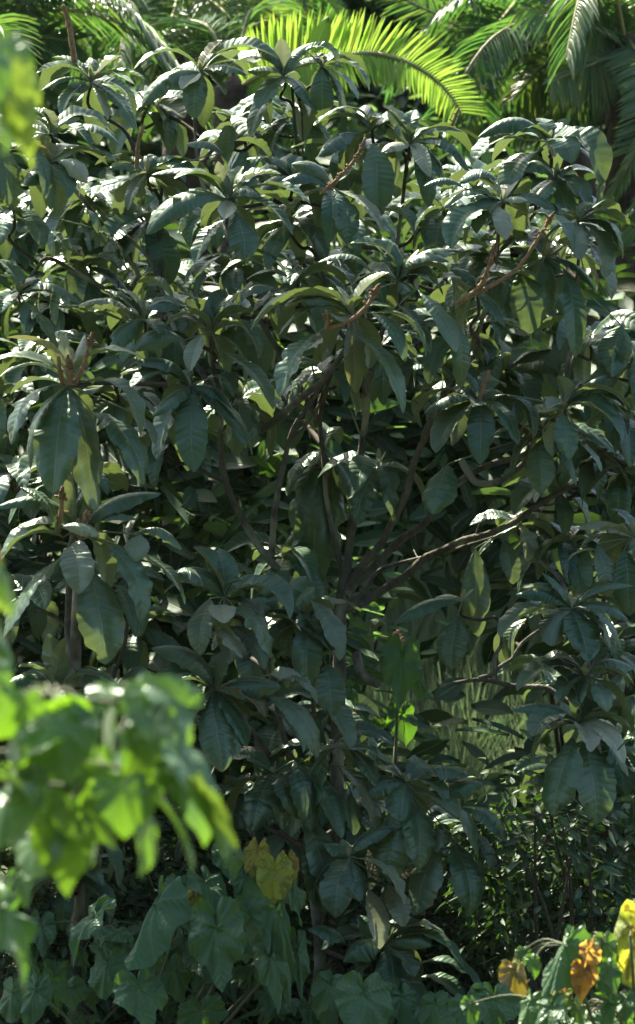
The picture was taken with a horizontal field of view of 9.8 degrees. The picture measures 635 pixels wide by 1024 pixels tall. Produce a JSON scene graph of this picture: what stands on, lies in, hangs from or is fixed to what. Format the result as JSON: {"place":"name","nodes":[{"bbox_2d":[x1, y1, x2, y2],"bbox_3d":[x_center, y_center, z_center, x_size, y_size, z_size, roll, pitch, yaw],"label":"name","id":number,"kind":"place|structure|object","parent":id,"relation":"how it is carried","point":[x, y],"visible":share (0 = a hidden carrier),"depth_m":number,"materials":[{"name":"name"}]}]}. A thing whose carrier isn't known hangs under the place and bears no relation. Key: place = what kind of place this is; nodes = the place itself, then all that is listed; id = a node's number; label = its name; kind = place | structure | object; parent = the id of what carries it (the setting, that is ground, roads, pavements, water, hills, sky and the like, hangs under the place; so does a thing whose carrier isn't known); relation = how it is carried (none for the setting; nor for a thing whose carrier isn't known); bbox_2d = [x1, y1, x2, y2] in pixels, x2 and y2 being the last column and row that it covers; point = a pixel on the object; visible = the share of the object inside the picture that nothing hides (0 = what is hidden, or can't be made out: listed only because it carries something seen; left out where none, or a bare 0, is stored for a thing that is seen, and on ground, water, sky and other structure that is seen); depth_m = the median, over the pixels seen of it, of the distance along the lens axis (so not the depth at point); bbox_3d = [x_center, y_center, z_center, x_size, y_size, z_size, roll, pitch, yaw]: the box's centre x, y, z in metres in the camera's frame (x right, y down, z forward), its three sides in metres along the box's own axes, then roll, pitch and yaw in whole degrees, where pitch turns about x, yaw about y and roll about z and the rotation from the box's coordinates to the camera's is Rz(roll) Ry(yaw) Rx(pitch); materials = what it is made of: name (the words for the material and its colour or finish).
{"place":"outdoors","nodes":[
{"label":"outdoors","id":0,"kind":"place"},
{"bbox_2d":[0,410,634,1023],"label":"ground","id":1,"kind":"structure","parent":0,"point":[532,981],"depth_m":18.83,"materials":[{"name":"green plant"}]},
{"bbox_2d":[0,555,15,730],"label":"shrub","id":2,"kind":"object","parent":1,"relation":"on","point":[7,602],"visible":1,"depth_m":7.03,"materials":[{"name":"green plant"}]},
{"bbox_2d":[0,868,36,999],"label":"shrub","id":3,"kind":"object","parent":1,"relation":"on","point":[18,931],"visible":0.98,"depth_m":7.82,"materials":[{"name":"green plant"}]},
{"bbox_2d":[0,27,41,167],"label":"shrub","id":4,"kind":"object","parent":1,"relation":"on","point":[20,94],"visible":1,"depth_m":6.87,"materials":[{"name":"green plant"}]},
{"bbox_2d":[0,69,120,486],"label":"shade tree","id":5,"kind":"object","parent":1,"relation":"on","point":[19,242],"visible":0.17,"depth_m":15.34,"materials":[{"name":"green plant"}]},
{"bbox_2d":[0,359,121,784],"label":"shade tree","id":6,"kind":"object","parent":1,"relation":"on","point":[17,548],"visible":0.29,"depth_m":14.77,"materials":[{"name":"green plant"}]},
{"bbox_2d":[5,12,161,449],"bbox_3d":[-1.998,-1.388,21.417,3.513,3.800,2.994,3,7,28],"label":"background tree","id":7,"kind":"object","parent":1,"relation":"on","point":[21,162],"visible":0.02,"depth_m":21.11,"materials":[{"name":"green plant"}]},
{"bbox_2d":[0,332,203,1023],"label":"broad leaved tree","id":8,"kind":"object","parent":1,"relation":"on","point":[66,478],"visible":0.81,"depth_m":13.40,"materials":[{"name":"green plant"}]},
{"bbox_2d":[0,0,213,130],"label":"palm tree","id":9,"kind":"object","parent":1,"relation":"on","point":[29,20],"visible":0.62,"depth_m":17.82,"materials":[{"name":"green plant"}]},
{"bbox_2d":[0,673,237,897],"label":"shrub","id":10,"kind":"object","parent":1,"relation":"on","point":[71,795],"visible":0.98,"depth_m":7.13,"materials":[{"name":"green plant"}]},
{"bbox_2d":[0,795,248,1023],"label":"leaved bush","id":11,"kind":"object","parent":1,"relation":"on","point":[109,872],"visible":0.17,"depth_m":14.43,"materials":[{"name":"green plant"}]},
{"bbox_2d":[0,276,269,907],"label":"green bush","id":12,"kind":"object","parent":1,"relation":"on","point":[157,662],"visible":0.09,"depth_m":15.68,"materials":[{"name":"green plant"}]},
{"bbox_2d":[0,156,291,632],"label":"green bush","id":13,"kind":"object","parent":1,"relation":"on","point":[109,450],"visible":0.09,"depth_m":16.38,"materials":[{"name":"green plant"}]},
{"bbox_2d":[41,2,255,171],"bbox_3d":[-2.185,-2.175,22.448,3.309,4.802,3.102,5,8,39],"label":"background tree","id":14,"kind":"object","parent":1,"relation":"on","point":[68,75],"visible":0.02,"depth_m":22.10,"materials":[{"name":"green plant"}]},
{"bbox_2d":[0,837,314,1023],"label":"heart leaved shrub","id":15,"kind":"object","parent":1,"relation":"on","point":[209,949],"visible":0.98,"depth_m":13.27,"materials":[{"name":"green plant"}]},
{"bbox_2d":[3,87,338,635],"bbox_3d":[-0.978,-0.238,17.301,2.796,3.508,2.086,-2,6,-22],"label":"green bush","id":16,"kind":"object","parent":1,"relation":"on","point":[103,172],"visible":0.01,"depth_m":17.02,"materials":[{"name":"green plant"}]},
{"bbox_2d":[0,170,423,682],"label":"green bush","id":17,"kind":"object","parent":1,"relation":"on","point":[110,360],"visible":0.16,"depth_m":16.30,"materials":[{"name":"green plant"}]},
{"bbox_2d":[47,1,377,171],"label":"background tree","id":18,"kind":"object","parent":1,"relation":"on","point":[213,84],"visible":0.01,"depth_m":22.32,"materials":[{"name":"green plant"}]},
{"bbox_2d":[0,818,429,1023],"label":"leaved bush","id":19,"kind":"object","parent":1,"relation":"on","point":[56,956],"visible":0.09,"depth_m":14.38,"materials":[{"name":"green plant"}]},
{"bbox_2d":[0,500,437,1000],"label":"green bush","id":20,"kind":"object","parent":1,"relation":"on","point":[352,645],"visible":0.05,"depth_m":15.38,"materials":[{"name":"green plant"}]},
{"bbox_2d":[34,66,438,339],"bbox_3d":[-0.634,-1.163,21.518,2.986,3.340,3.094,6,8,44],"label":"background tree","id":21,"kind":"object","parent":1,"relation":"on","point":[332,124],"visible":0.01,"depth_m":20.94,"materials":[{"name":"green plant"}]},
{"bbox_2d":[53,0,453,591],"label":"palm tree","id":22,"kind":"object","parent":1,"relation":"on","point":[192,9],"visible":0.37,"depth_m":19.01,"materials":[{"name":"green plant"}]},
{"bbox_2d":[0,302,516,961],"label":"green bush","id":23,"kind":"object","parent":1,"relation":"on","point":[194,504],"visible":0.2,"depth_m":15.56,"materials":[{"name":"green plant"}]},
{"bbox_2d":[15,16,539,699],"bbox_3d":[-0.278,-0.385,17.379,2.601,3.852,2.058,-2,6,-15],"label":"green bush","id":24,"kind":"object","parent":1,"relation":"on","point":[321,30],"visible":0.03,"depth_m":16.96,"materials":[{"name":"green plant"}]},
{"bbox_2d":[96,0,489,563],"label":"palm tree","id":25,"kind":"object","parent":1,"relation":"on","point":[239,88],"visible":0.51,"depth_m":17.76,"materials":[{"name":"green plant"}]},
{"bbox_2d":[144,0,448,451],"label":"background tree","id":26,"kind":"object","parent":1,"relation":"on","point":[369,4],"visible":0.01,"depth_m":22.49,"materials":[{"name":"green plant"}]},
{"bbox_2d":[115,530,506,1023],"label":"broad leaved tree","id":27,"kind":"object","parent":1,"relation":"on","point":[304,795],"visible":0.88,"depth_m":13.77,"materials":[{"name":"green plant"}]},
{"bbox_2d":[172,487,450,822],"bbox_3d":[-0.089,0.910,15.678,1.426,2.023,1.408,0,6,0],"label":"green bush","id":28,"kind":"object","parent":1,"relation":"on","point":[368,663],"visible":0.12,"depth_m":15.49,"materials":[{"name":"green plant"}]},
{"bbox_2d":[138,339,486,619],"bbox_3d":[-0.070,0.474,16.449,1.714,2.595,1.696,0,6,0],"label":"green bush","id":29,"kind":"object","parent":1,"relation":"on","point":[201,536],"visible":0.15,"depth_m":16.43,"materials":[{"name":"green plant"}]},
{"bbox_2d":[0,4,634,973],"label":"broad leaved tree","id":30,"kind":"object","parent":1,"relation":"on","point":[478,228],"visible":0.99,"depth_m":14.14,"materials":[{"name":"green plant"}]},
{"bbox_2d":[137,148,607,548],"bbox_3d":[0.238,-0.090,17.398,2.574,3.234,2.269,-5,8,-40],"label":"green bush","id":31,"kind":"object","parent":1,"relation":"on","point":[545,338],"visible":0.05,"depth_m":17.00,"materials":[{"name":"green plant"}]},
{"bbox_2d":[177,160,584,628],"bbox_3d":[0.385,0.026,16.914,2.132,3.266,1.859,6,8,44],"label":"green bush","id":32,"kind":"object","parent":1,"relation":"on","point":[389,446],"visible":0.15,"depth_m":16.60,"materials":[{"name":"green plant"}]},
{"bbox_2d":[345,633,425,941],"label":"heart leaved vine","id":33,"kind":"object","parent":1,"relation":"on","point":[402,672],"visible":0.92,"depth_m":14.14,"materials":[{"name":"green plant"}]},
{"bbox_2d":[165,677,634,1023],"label":"green bush","id":34,"kind":"object","parent":1,"relation":"on","point":[430,750],"visible":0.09,"depth_m":15.24,"materials":[{"name":"green plant"}]},
{"bbox_2d":[395,628,409,874],"bbox_3d":[0.336,1.181,15.413,0.104,1.408,0.096,0,6,0],"label":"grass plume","id":35,"kind":"object","parent":1,"relation":"on","point":[398,631],"depth_m":15.34,"materials":[{"name":"green plant"}]},
{"bbox_2d":[228,0,581,154],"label":"background tree","id":36,"kind":"object","parent":1,"relation":"on","point":[400,99],"visible":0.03,"depth_m":22.29,"materials":[{"name":"green plant"}]},
{"bbox_2d":[298,969,524,1023],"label":"heart leaved shrub","id":37,"kind":"object","parent":1,"relation":"on","point":[350,997],"visible":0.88,"depth_m":13.25,"materials":[{"name":"green plant"}]},
{"bbox_2d":[223,0,605,325],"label":"palm tree","id":38,"kind":"object","parent":1,"relation":"on","point":[474,19],"visible":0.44,"depth_m":18.61,"materials":[{"name":"green plant"}]},
{"bbox_2d":[289,863,548,1020],"bbox_3d":[0.366,1.770,14.698,1.109,0.809,0.741,0,6,0],"label":"leaved bush","id":39,"kind":"object","parent":1,"relation":"on","point":[431,919],"visible":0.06,"depth_m":14.59,"materials":[{"name":"green plant"}]},
{"bbox_2d":[263,39,604,555],"bbox_3d":[0.831,-1.154,21.560,3.389,3.175,2.835,0,6,0],"label":"background tree","id":40,"kind":"object","parent":1,"relation":"on","point":[343,125],"visible":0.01,"depth_m":21.06,"materials":[{"name":"green plant"}]},
{"bbox_2d":[330,341,551,766],"bbox_3d":[0.495,0.365,17.171,1.305,2.492,1.262,0,6,0],"label":"green bush","id":41,"kind":"object","parent":1,"relation":"on","point":[444,460],"visible":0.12,"depth_m":16.95,"materials":[{"name":"green plant"}]},
{"bbox_2d":[364,828,559,1016],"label":"leaved bush","id":42,"kind":"object","parent":1,"relation":"on","point":[433,967],"visible":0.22,"depth_m":14.51,"materials":[{"name":"green plant"}]},
{"bbox_2d":[315,0,634,427],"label":"background tree","id":43,"kind":"object","parent":1,"relation":"on","point":[380,14],"visible":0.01,"depth_m":22.65,"materials":[{"name":"green plant"}]},
{"bbox_2d":[325,119,634,718],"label":"green bush","id":44,"kind":"object","parent":1,"relation":"on","point":[459,509],"visible":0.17,"depth_m":16.96,"materials":[{"name":"green plant"}]},
{"bbox_2d":[354,296,634,754],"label":"green bush","id":45,"kind":"object","parent":1,"relation":"on","point":[499,598],"visible":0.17,"depth_m":16.67,"materials":[{"name":"green plant"}]},
{"bbox_2d":[358,0,634,256],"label":"background tree","id":46,"kind":"object","parent":1,"relation":"on","point":[419,100],"depth_m":21.57,"materials":[{"name":"green plant"}]},
{"bbox_2d":[368,508,634,1016],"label":"broad leaved tree","id":47,"kind":"object","parent":1,"relation":"on","point":[590,769],"visible":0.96,"depth_m":13.94,"materials":[{"name":"green plant"}]},
{"bbox_2d":[379,0,634,708],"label":"palm tree","id":48,"kind":"object","parent":1,"relation":"on","point":[594,43],"visible":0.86,"depth_m":18.10,"materials":[{"name":"green plant"}]},
{"bbox_2d":[393,729,634,1018],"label":"leaved bush","id":49,"kind":"object","parent":1,"relation":"on","point":[542,829],"visible":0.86,"depth_m":13.76,"materials":[{"name":"green plant"}]},
{"bbox_2d":[402,740,634,1016],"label":"leaved bush","id":50,"kind":"object","parent":1,"relation":"on","point":[518,898],"visible":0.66,"depth_m":13.99,"materials":[{"name":"green plant"}]},
{"bbox_2d":[407,682,634,951],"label":"green bush","id":51,"kind":"object","parent":1,"relation":"on","point":[492,707],"visible":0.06,"depth_m":15.69,"materials":[{"name":"green plant"}]},
{"bbox_2d":[423,340,634,850],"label":"green bush","id":52,"kind":"object","parent":1,"relation":"on","point":[540,649],"visible":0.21,"depth_m":15.83,"materials":[{"name":"green plant"}]},
{"bbox_2d":[460,899,634,1023],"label":"heart leaved shrub","id":53,"kind":"object","parent":1,"relation":"on","point":[582,953],"visible":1,"depth_m":11.24,"materials":[{"name":"green plant"}]}
]}

